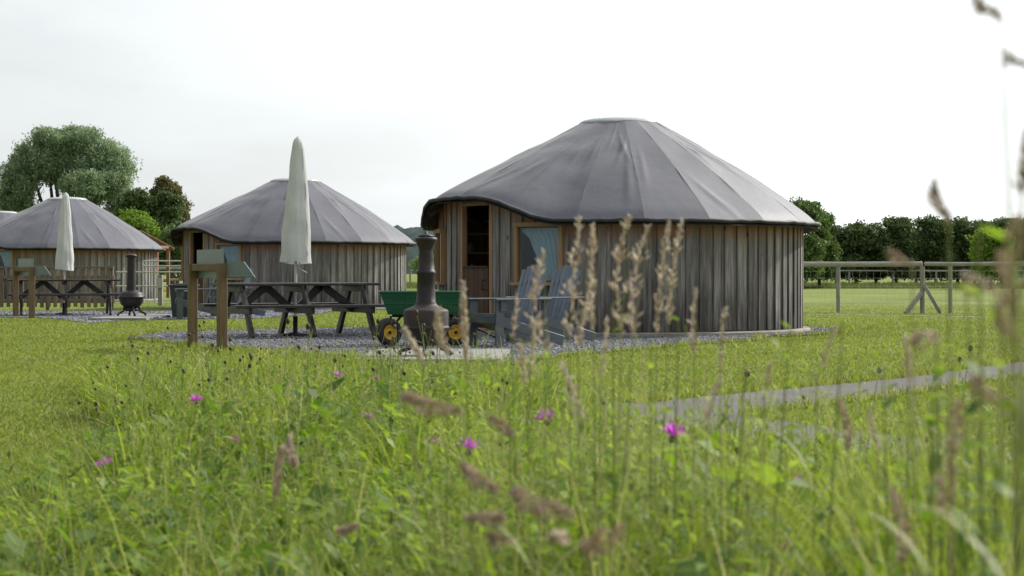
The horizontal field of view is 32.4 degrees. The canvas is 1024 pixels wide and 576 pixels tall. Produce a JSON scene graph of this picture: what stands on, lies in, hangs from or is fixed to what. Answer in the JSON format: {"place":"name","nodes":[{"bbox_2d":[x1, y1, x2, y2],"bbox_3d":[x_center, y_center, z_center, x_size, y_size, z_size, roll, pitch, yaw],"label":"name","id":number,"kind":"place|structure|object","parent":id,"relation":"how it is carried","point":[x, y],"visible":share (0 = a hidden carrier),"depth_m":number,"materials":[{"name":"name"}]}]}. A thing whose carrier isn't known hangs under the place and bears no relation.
{"place":"outdoors","nodes":[
{"label":"outdoors","id":0,"kind":"place"},
{"bbox_2d":[240,433,314,575],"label":"seeding grass","id":1,"kind":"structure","parent":0,"point":[291,456],"depth_m":2.40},
{"bbox_2d":[165,225,434,273],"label":"hills","id":2,"kind":"structure","parent":0,"point":[412,234],"depth_m":827.49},
{"bbox_2d":[0,299,838,364],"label":"gravel","id":3,"kind":"structure","parent":0,"point":[318,312],"depth_m":24.40,"materials":[{"name":"gravel"}]},
{"bbox_2d":[12,258,50,317],"bbox_3d":[-9.699,0.004,35.310,0.235,1.190,1.735,0,1,-37],"label":"cooking stand","id":4,"kind":"object","parent":3,"relation":"on","point":[25,267],"visible":0.91,"depth_m":35.27,"materials":[{"name":"wood"}]},
{"bbox_2d":[7,279,119,315],"bbox_3d":[-9.500,0.208,37.303,2.300,0.785,1.702,0,1,-16],"label":"picnic table","id":5,"kind":"object","parent":3,"relation":"on","point":[108,294],"visible":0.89,"depth_m":37.06,"materials":[{"name":"brown wood"}]},
{"bbox_2d":[55,192,73,314],"bbox_3d":[-9.483,-0.730,37.282,0.416,2.599,0.380,2,1,35],"label":"parasol","id":6,"kind":"object","parent":3,"relation":"on","point":[64,259],"visible":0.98,"depth_m":37.16,"materials":[{"name":"white fabric"}]},
{"bbox_2d":[0,197,165,301],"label":"yurt","id":7,"kind":"object","parent":3,"relation":"on","point":[102,237],"visible":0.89,"depth_m":55.01,"materials":[{"name":"grey canvas"},{"name":"weathered wood boards"},{"name":"concrete"}]},
{"bbox_2d":[88,314,171,320],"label":"concrete slab","id":8,"kind":"structure","parent":3,"relation":"on","point":[131,317],"depth_m":33.73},
{"bbox_2d":[117,254,146,315],"bbox_3d":[-7.570,-0.064,35.001,0.503,1.239,0.503,0,1,17],"label":"chiminea","id":9,"kind":"object","parent":8,"relation":"on","point":[131,297],"visible":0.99,"depth_m":34.91,"materials":[{"name":"black metal"}]},
{"bbox_2d":[168,283,199,316],"bbox_3d":[-6.599,0.247,35.394,0.600,0.678,0.620,0,1,-8],"label":"storage bin","id":10,"kind":"object","parent":3,"relation":"on","point":[173,292],"visible":0.35,"depth_m":35.14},
{"bbox_2d":[175,278,230,318],"bbox_3d":[-6.049,0.097,34.424,1.066,1.003,0.765,0,1,-12],"label":"garden chair","id":11,"kind":"object","parent":3,"relation":"on","point":[180,303],"visible":0.66,"depth_m":34.13,"materials":[{"name":"grey wood"}]},
{"bbox_2d":[210,268,265,315],"bbox_3d":[-5.653,0.080,36.237,1.066,1.003,0.765,0,1,-20],"label":"garden chair","id":12,"kind":"object","parent":3,"relation":"on","point":[256,311],"visible":0.34,"depth_m":36.13,"materials":[{"name":"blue wood"}]},
{"bbox_2d":[199,282,384,337],"bbox_3d":[-3.080,0.319,25.004,2.300,0.785,1.702,0,1,-27],"label":"picnic table","id":13,"kind":"object","parent":3,"relation":"on","point":[342,305],"visible":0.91,"depth_m":24.83,"materials":[{"name":"brown wood"}]},
{"bbox_2d":[170,178,416,309],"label":"yurt","id":14,"kind":"object","parent":3,"relation":"on","point":[352,241],"visible":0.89,"depth_m":43.37,"materials":[{"name":"grey canvas"},{"name":"weathered wood boards"},{"name":"concrete"}]},
{"bbox_2d":[212,243,242,279],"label":"window","id":15,"kind":"structure","parent":14,"relation":"in","point":[232,253],"depth_m":42.99,"materials":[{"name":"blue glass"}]},
{"bbox_2d":[280,136,311,335],"bbox_3d":[-3.074,-0.739,25.003,0.447,2.840,0.408,0,0,-20],"label":"parasol","id":16,"kind":"object","parent":3,"relation":"on","point":[296,241],"visible":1,"depth_m":24.90,"materials":[{"name":"off-white fabric"},{"name":"pale metal"},{"name":"black steel"}]},
{"bbox_2d":[357,349,509,362],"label":"concrete slab","id":17,"kind":"structure","parent":3,"relation":"on","point":[477,352],"depth_m":18.56,"materials":[{"name":"concrete"}]},
{"bbox_2d":[397,231,453,355],"bbox_3d":[-0.883,0.055,18.405,0.538,1.304,0.498,0,1,40],"label":"chiminea","id":18,"kind":"object","parent":17,"relation":"on","point":[425,305],"visible":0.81,"depth_m":18.33,"materials":[{"name":"metal"}]},
{"bbox_2d":[376,291,494,345],"bbox_3d":[-0.903,0.371,21.874,1.572,0.670,0.804,0,1,-5],"label":"garden cart","id":19,"kind":"object","parent":3,"relation":"on","point":[397,303],"visible":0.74,"depth_m":21.57,"materials":[{"name":"green plastic"}]},
{"bbox_2d":[467,265,563,346],"bbox_3d":[0.056,0.212,21.759,1.066,1.003,0.765,0,1,-33],"label":"garden chair","id":20,"kind":"object","parent":3,"relation":"on","point":[498,323],"visible":0.78,"depth_m":21.70,"materials":[{"name":"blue wood"}]},
{"bbox_2d":[500,265,595,341],"bbox_3d":[0.503,0.200,23.013,1.066,1.003,0.765,0,1,-36],"label":"garden chair","id":21,"kind":"object","parent":3,"relation":"on","point":[558,304],"visible":0.59,"depth_m":23.01,"materials":[{"name":"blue wood"}]},
{"bbox_2d":[420,117,820,335],"bbox_3d":[1.699,-1.008,27.790,6.279,3.350,6.280,0,1,0],"label":"yurt","id":22,"kind":"object","parent":3,"relation":"on","point":[740,253],"visible":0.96,"depth_m":25.55,"materials":[{"name":"grey canvas"},{"name":"wood"}]},
{"bbox_2d":[433,229,446,284],"bbox_3d":[-1.132,-0.483,27.272,0.160,0.860,0.720,0,1,-10],"label":"window","id":23,"kind":"structure","parent":22,"relation":"in","point":[441,235],"depth_m":26.96,"materials":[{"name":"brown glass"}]},
{"bbox_2d":[462,266,488,326],"bbox_3d":[-0.539,0.121,26.053,0.114,0.895,0.600,0,1,-38],"label":"door","id":24,"kind":"structure","parent":22,"relation":"in","point":[476,278],"depth_m":26.02,"materials":[{"name":"brown wood"}]},
{"bbox_2d":[510,222,563,285],"bbox_3d":[0.382,-0.490,25.264,0.821,0.910,0.209,0,1,27],"label":"window","id":25,"kind":"structure","parent":22,"relation":"in","point":[551,240],"depth_m":25.30,"materials":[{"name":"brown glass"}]},
{"bbox_2d":[399,390,463,575],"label":"seeding grass","id":26,"kind":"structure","parent":0,"point":[407,397],"depth_m":1.90,"materials":[{"name":"plant"}]},
{"bbox_2d":[459,459,501,575],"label":"seeding grass","id":27,"kind":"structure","parent":0,"point":[470,470],"depth_m":1.78,"materials":[{"name":"plant"}]},
{"bbox_2d":[461,510,508,575],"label":"seeding grass","id":28,"kind":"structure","parent":0,"point":[483,517],"depth_m":1.81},
{"bbox_2d":[485,531,514,575],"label":"seeding grass","id":29,"kind":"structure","parent":0,"point":[496,538],"depth_m":1.80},
{"bbox_2d":[0,274,1023,498],"bbox_3d":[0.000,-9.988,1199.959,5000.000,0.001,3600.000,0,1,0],"label":"ground","id":30,"kind":"structure","parent":0,"point":[847,296],"depth_m":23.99,"materials":[{"name":"plant"}]},
{"bbox_2d":[0,266,113,310],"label":"slatted fence","id":31,"kind":"object","parent":30,"relation":"on","point":[74,301],"visible":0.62,"depth_m":41.99,"materials":[{"name":"wood"}]},
{"bbox_2d":[0,121,142,214],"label":"willow tree","id":32,"kind":"object","parent":30,"relation":"on","point":[67,163],"visible":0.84,"depth_m":104.00,"materials":[{"name":"green plant"}]},
{"bbox_2d":[118,206,161,242],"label":"bright shrub","id":33,"kind":"object","parent":30,"relation":"on","point":[147,225],"visible":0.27,"depth_m":83.64,"materials":[{"name":"green plant"}]},
{"bbox_2d":[116,260,180,302],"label":"wooden fence","id":34,"kind":"object","parent":30,"relation":"on","point":[143,272],"visible":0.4,"depth_m":52.49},
{"bbox_2d":[112,187,186,243],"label":"dark tree","id":35,"kind":"object","parent":30,"relation":"on","point":[164,209],"visible":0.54,"depth_m":97.48,"materials":[{"name":"green plant"}]},
{"bbox_2d":[139,230,174,297],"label":"timber frame","id":36,"kind":"object","parent":30,"relation":"on","point":[167,247],"visible":0.27,"depth_m":62.59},
{"bbox_2d":[154,223,180,282],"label":"green shrub","id":37,"kind":"object","parent":30,"relation":"on","point":[175,254],"visible":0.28,"depth_m":83.48,"materials":[{"name":"green plant"}]},
{"bbox_2d":[148,175,194,283],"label":"russet tree","id":38,"kind":"object","parent":30,"relation":"on","point":[163,182],"visible":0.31,"depth_m":104.61,"materials":[{"name":"green plant"}]},
{"bbox_2d":[187,249,254,349],"bbox_3d":[-3.503,0.136,20.800,0.235,1.190,1.735,0,1,-33],"label":"cooking stand","id":39,"kind":"object","parent":30,"relation":"on","point":[210,263],"visible":0.87,"depth_m":20.71,"materials":[{"name":"wood"}]},
{"bbox_2d":[115,322,1023,459],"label":"grass fringe","id":40,"kind":"object","parent":30,"relation":"on","point":[758,337],"depth_m":17.36,"materials":[{"name":"plant"}]},
{"bbox_2d":[789,196,829,282],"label":"hedge tree","id":41,"kind":"object","parent":30,"relation":"on","point":[813,247],"visible":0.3,"depth_m":95.23,"materials":[{"name":"green plant"}]},
{"bbox_2d":[803,210,843,286],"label":"tree","id":42,"kind":"object","parent":30,"relation":"on","point":[833,248],"visible":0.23,"depth_m":98.26,"materials":[{"name":"green plant"}]},
{"bbox_2d":[824,224,846,282],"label":"hedge tree","id":43,"kind":"object","parent":30,"relation":"on","point":[835,229],"visible":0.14,"depth_m":107.13,"materials":[{"name":"green plant"}]},
{"bbox_2d":[837,219,882,282],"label":"hedge tree","id":44,"kind":"object","parent":30,"relation":"on","point":[860,242],"visible":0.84,"depth_m":106.05,"materials":[{"name":"green plant"}]},
{"bbox_2d":[803,261,941,313],"bbox_3d":[4.029,-0.013,40.422,11.373,1.188,0.692,0,1,14],"label":"rail fence","id":45,"kind":"object","parent":30,"relation":"on","point":[920,295],"visible":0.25,"depth_m":39.45,"materials":[{"name":"grey wood"}]},
{"bbox_2d":[866,222,887,282],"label":"hedge tree","id":46,"kind":"object","parent":30,"relation":"on","point":[879,228],"visible":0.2,"depth_m":107.31,"materials":[{"name":"green plant"}]},
{"bbox_2d":[874,215,925,282],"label":"hedge tree","id":47,"kind":"object","parent":30,"relation":"on","point":[898,230],"visible":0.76,"depth_m":105.39,"materials":[{"name":"green plant"}]},
{"bbox_2d":[911,213,964,282],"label":"hedge tree","id":48,"kind":"object","parent":30,"relation":"on","point":[934,232],"visible":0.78,"depth_m":106.27,"materials":[{"name":"green plant"}]},
{"bbox_2d":[944,215,972,281],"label":"hedge tree","id":49,"kind":"object","parent":30,"relation":"on","point":[959,227],"visible":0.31,"depth_m":107.05,"materials":[{"name":"green plant"}]},
{"bbox_2d":[924,262,1021,312],"bbox_3d":[12.224,0.021,35.955,0.847,1.145,8.880,0,1,-38],"label":"rail fence","id":50,"kind":"object","parent":30,"relation":"on","point":[957,264],"visible":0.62,"depth_m":38.81,"materials":[{"name":"grey wood"}]},
{"bbox_2d":[956,219,995,282],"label":"hedge tree","id":51,"kind":"object","parent":30,"relation":"on","point":[971,228],"visible":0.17,"depth_m":106.29,"materials":[{"name":"green plant"}]},
{"bbox_2d":[964,226,1017,288],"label":"hedge bush","id":52,"kind":"object","parent":30,"relation":"on","point":[990,243],"visible":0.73,"depth_m":92.10,"materials":[{"name":"green plant"}]},
{"bbox_2d":[0,0,1023,234],"label":"sky","id":53,"kind":"structure","parent":0,"point":[850,107],"materials":[{"name":"white"}]},
{"bbox_2d":[580,520,625,575],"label":"seeding grass","id":54,"kind":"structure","parent":0,"point":[591,543],"depth_m":1.69,"materials":[{"name":"plant"}]},
{"bbox_2d":[406,281,1018,288],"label":"rough grass","id":55,"kind":"structure","parent":0,"point":[855,285],"depth_m":99.05,"materials":[{"name":"plant"}]},
{"bbox_2d":[597,361,1023,469],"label":"path","id":56,"kind":"structure","parent":0,"point":[993,369],"depth_m":12.59,"materials":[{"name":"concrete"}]},
{"bbox_2d":[854,330,939,575],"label":"seeding grass","id":57,"kind":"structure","parent":0,"point":[916,337],"depth_m":1.60,"materials":[{"name":"plant"}]},
{"bbox_2d":[886,247,916,575],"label":"seeding grass","id":58,"kind":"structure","parent":0,"point":[895,254],"depth_m":1.70,"materials":[{"name":"plant"}]},
{"bbox_2d":[925,177,952,575],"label":"seeding grass","id":59,"kind":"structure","parent":0,"point":[934,192],"depth_m":1.50,"materials":[{"name":"plant"}]},
{"bbox_2d":[916,131,1023,575],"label":"seeding grass","id":60,"kind":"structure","parent":0,"point":[1020,188],"depth_m":1.20,"materials":[{"name":"plant"}]},
{"bbox_2d":[968,0,1023,575],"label":"seeding grass","id":61,"kind":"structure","parent":0,"point":[981,7],"depth_m":1.15,"materials":[{"name":"plant"}]},
{"bbox_2d":[968,372,1023,575],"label":"seeding grass","id":62,"kind":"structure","parent":0,"point":[975,380],"depth_m":1.49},
{"bbox_2d":[986,212,1023,575],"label":"seeding grass","id":63,"kind":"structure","parent":0,"point":[998,323],"depth_m":1.25,"materials":[{"name":"plant"}]},
{"label":"meadow soil","id":64,"kind":"structure","parent":0,"visible":0},
{"bbox_2d":[271,444,284,575],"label":"seeding grass","id":65,"kind":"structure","parent":64,"relation":"on","point":[280,459],"depth_m":2.61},
{"bbox_2d":[334,522,363,575],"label":"seeding grass","id":66,"kind":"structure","parent":64,"relation":"on","point":[340,530],"depth_m":2.40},
{"bbox_2d":[367,326,499,575],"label":"seeding grass","id":67,"kind":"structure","parent":64,"relation":"on","point":[414,347],"depth_m":2.91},
{"bbox_2d":[433,305,467,575],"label":"seeding grass","id":68,"kind":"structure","parent":64,"relation":"on","point":[439,329],"depth_m":3.10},
{"bbox_2d":[430,280,488,575],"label":"seeding grass","id":69,"kind":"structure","parent":64,"relation":"on","point":[463,308],"depth_m":3.21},
{"bbox_2d":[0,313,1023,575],"bbox_3d":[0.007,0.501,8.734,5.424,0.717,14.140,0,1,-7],"label":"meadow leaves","id":70,"kind":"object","parent":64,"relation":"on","point":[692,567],"visible":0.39,"depth_m":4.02,"materials":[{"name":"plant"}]},
{"bbox_2d":[0,299,1023,575],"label":"meadow grass","id":71,"kind":"structure","parent":64,"relation":"on","point":[378,459],"depth_m":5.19,"materials":[{"name":"plant"}]},
{"bbox_2d":[0,354,1023,575],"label":"tall blades","id":72,"kind":"object","parent":64,"relation":"on","point":[936,556],"visible":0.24,"depth_m":2.78,"materials":[{"name":"plant"}]},
{"bbox_2d":[471,293,566,525],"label":"seeding grass","id":73,"kind":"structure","parent":64,"relation":"on","point":[514,318],"depth_m":3.30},
{"bbox_2d":[459,343,603,513],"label":"seeding grass","id":74,"kind":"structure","parent":64,"relation":"on","point":[523,367],"depth_m":3.19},
{"bbox_2d":[526,320,536,499],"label":"seeding grass","id":75,"kind":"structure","parent":64,"relation":"on","point":[532,354],"depth_m":3.40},
{"bbox_2d":[484,357,584,575],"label":"seeding grass","id":76,"kind":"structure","parent":64,"relation":"on","point":[577,402],"depth_m":2.50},
{"bbox_2d":[507,486,576,575],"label":"seeding grass","id":77,"kind":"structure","parent":64,"relation":"on","point":[543,506],"depth_m":1.69,"materials":[{"name":"plant"}]},
{"bbox_2d":[524,247,571,575],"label":"seeding grass","id":78,"kind":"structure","parent":64,"relation":"on","point":[532,296],"depth_m":2.90,"materials":[{"name":"plant"}]},
{"bbox_2d":[486,413,620,575],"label":"seeding grass","id":79,"kind":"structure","parent":64,"relation":"on","point":[503,423],"depth_m":2.20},
{"bbox_2d":[547,529,572,575],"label":"seeding grass","id":80,"kind":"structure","parent":64,"relation":"on","point":[560,538],"depth_m":1.71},
{"bbox_2d":[535,223,601,550],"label":"seeding grass","id":81,"kind":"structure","parent":64,"relation":"on","point":[579,340],"depth_m":3.09,"materials":[{"name":"plant"}]},
{"bbox_2d":[560,214,596,570],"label":"seeding grass","id":82,"kind":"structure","parent":64,"relation":"on","point":[573,294],"depth_m":3.00,"materials":[{"name":"plant"}]},
{"bbox_2d":[578,214,632,547],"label":"seeding grass","id":83,"kind":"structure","parent":64,"relation":"on","point":[617,272],"depth_m":2.99,"materials":[{"name":"plant"}]},
{"bbox_2d":[601,297,624,563],"bbox_3d":[0.156,0.454,2.804,0.061,0.882,0.085,0,1,0],"label":"leafy stem","id":84,"kind":"object","parent":64,"relation":"on","point":[616,486],"visible":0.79,"depth_m":2.79,"materials":[{"name":"green plant"}]},
{"bbox_2d":[584,279,644,566],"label":"seeding grass","id":85,"kind":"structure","parent":64,"relation":"on","point":[592,308],"depth_m":3.00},
{"bbox_2d":[598,316,637,526],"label":"seeding grass","id":86,"kind":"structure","parent":64,"relation":"on","point":[606,333],"depth_m":3.29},
{"bbox_2d":[595,224,650,552],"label":"seeding grass","id":87,"kind":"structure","parent":64,"relation":"on","point":[633,296],"depth_m":2.91,"materials":[{"name":"plant"}]},
{"bbox_2d":[642,340,665,574],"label":"leafy stem","id":88,"kind":"object","parent":64,"relation":"on","point":[650,362],"visible":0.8,"depth_m":2.89,"materials":[{"name":"green plant"}]},
{"bbox_2d":[652,219,683,512],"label":"seeding grass","id":89,"kind":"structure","parent":64,"relation":"on","point":[671,283],"depth_m":3.20,"materials":[{"name":"plant"}]},
{"bbox_2d":[597,219,740,561],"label":"seeding grass","id":90,"kind":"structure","parent":64,"relation":"on","point":[660,277],"depth_m":3.01,"materials":[{"name":"plant"}]},
{"bbox_2d":[662,316,692,572],"bbox_3d":[0.265,0.469,2.801,0.065,0.852,0.082,0,1,0],"label":"leafy stem","id":91,"kind":"object","parent":64,"relation":"on","point":[677,495],"visible":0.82,"depth_m":2.79,"materials":[{"name":"green plant"}]},
{"bbox_2d":[686,287,697,550],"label":"seeding grass","id":92,"kind":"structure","parent":64,"relation":"on","point":[693,341],"depth_m":3.00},
{"bbox_2d":[678,373,723,561],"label":"seeding grass","id":93,"kind":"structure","parent":64,"relation":"on","point":[714,389],"depth_m":2.51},
{"bbox_2d":[717,306,737,544],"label":"seeding grass","id":94,"kind":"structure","parent":64,"relation":"on","point":[722,340],"depth_m":2.80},
{"bbox_2d":[727,356,754,575],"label":"leafy stem","id":95,"kind":"object","parent":64,"relation":"on","point":[741,440],"visible":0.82,"depth_m":2.59,"materials":[{"name":"green plant"}]},
{"bbox_2d":[760,361,771,562],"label":"seeding grass","id":96,"kind":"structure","parent":64,"relation":"on","point":[768,370],"depth_m":2.60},
{"bbox_2d":[762,321,794,575],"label":"leafy stem","id":97,"kind":"object","parent":64,"relation":"on","point":[787,384],"visible":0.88,"depth_m":2.49,"materials":[{"name":"green plant"}]},
{"bbox_2d":[757,326,865,575],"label":"seeding grass","id":98,"kind":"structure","parent":64,"relation":"on","point":[830,340],"depth_m":2.60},
{"bbox_2d":[819,318,860,575],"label":"leafy stem","id":99,"kind":"object","parent":64,"relation":"on","point":[827,542],"visible":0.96,"depth_m":2.29,"materials":[{"name":"green plant"}]},
{"bbox_2d":[836,396,855,575],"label":"seeding grass","id":100,"kind":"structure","parent":64,"relation":"on","point":[843,410],"depth_m":2.41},
{"bbox_2d":[850,333,914,574],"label":"seeding grass","id":101,"kind":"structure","parent":64,"relation":"on","point":[908,354],"depth_m":2.30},
{"bbox_2d":[866,407,898,575],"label":"seeding grass","id":102,"kind":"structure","parent":64,"relation":"on","point":[874,435],"depth_m":2.31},
{"bbox_2d":[870,366,895,575],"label":"leafy stem","id":103,"kind":"object","parent":64,"relation":"on","point":[888,402],"visible":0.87,"depth_m":2.19,"materials":[{"name":"green plant"}]},
{"bbox_2d":[888,484,913,575],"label":"seeding grass","id":104,"kind":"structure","parent":64,"relation":"on","point":[896,501],"depth_m":1.90,"materials":[{"name":"plant"}]},
{"bbox_2d":[912,391,949,575],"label":"leafy stem","id":105,"kind":"object","parent":64,"relation":"on","point":[927,515],"visible":0.82,"depth_m":1.88,"materials":[{"name":"green plant"}]},
{"bbox_2d":[907,351,959,575],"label":"leafy stem","id":106,"kind":"object","parent":64,"relation":"on","point":[941,368],"visible":0.73,"depth_m":1.88,"materials":[{"name":"green plant"}]},
{"bbox_2d":[935,450,959,575],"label":"seeding grass","id":107,"kind":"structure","parent":64,"relation":"on","point":[943,496],"depth_m":1.75,"materials":[{"name":"plant"}]},
{"bbox_2d":[944,395,969,575],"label":"seeding grass","id":108,"kind":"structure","parent":64,"relation":"on","point":[954,440],"depth_m":1.75,"materials":[{"name":"plant"}]},
{"bbox_2d":[957,271,991,561],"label":"seeding grass","id":109,"kind":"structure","parent":64,"relation":"on","point":[972,279],"depth_m":1.50,"materials":[{"name":"plant"}]},
{"bbox_2d":[952,442,1007,575],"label":"leafy stem","id":110,"kind":"object","parent":64,"relation":"on","point":[988,477],"visible":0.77,"depth_m":1.38,"materials":[{"name":"green plant"}]},
{"bbox_2d":[961,401,1002,575],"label":"leafy stem","id":111,"kind":"object","parent":64,"relation":"on","point":[971,408],"visible":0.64,"depth_m":1.48,"materials":[{"name":"green plant"}]},
{"bbox_2d":[947,227,1020,575],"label":"leafy stem","id":112,"kind":"object","parent":64,"relation":"on","point":[997,524],"visible":0.88,"depth_m":1.34,"materials":[{"name":"green plant"}]},
{"bbox_2d":[944,206,1023,575],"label":"leafy stem","id":113,"kind":"object","parent":64,"relation":"on","point":[975,368],"visible":0.89,"depth_m":1.43,"materials":[{"name":"green plant"}]},
{"bbox_2d":[988,277,1023,575],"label":"leafy stem","id":114,"kind":"object","parent":64,"relation":"on","point":[1003,488],"visible":0.7,"depth_m":1.28,"materials":[{"name":"green plant"}]},
{"bbox_2d":[1000,48,1023,68],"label":"seeding grass","id":115,"kind":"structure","parent":64,"relation":"on","point":[1012,59],"depth_m":1.15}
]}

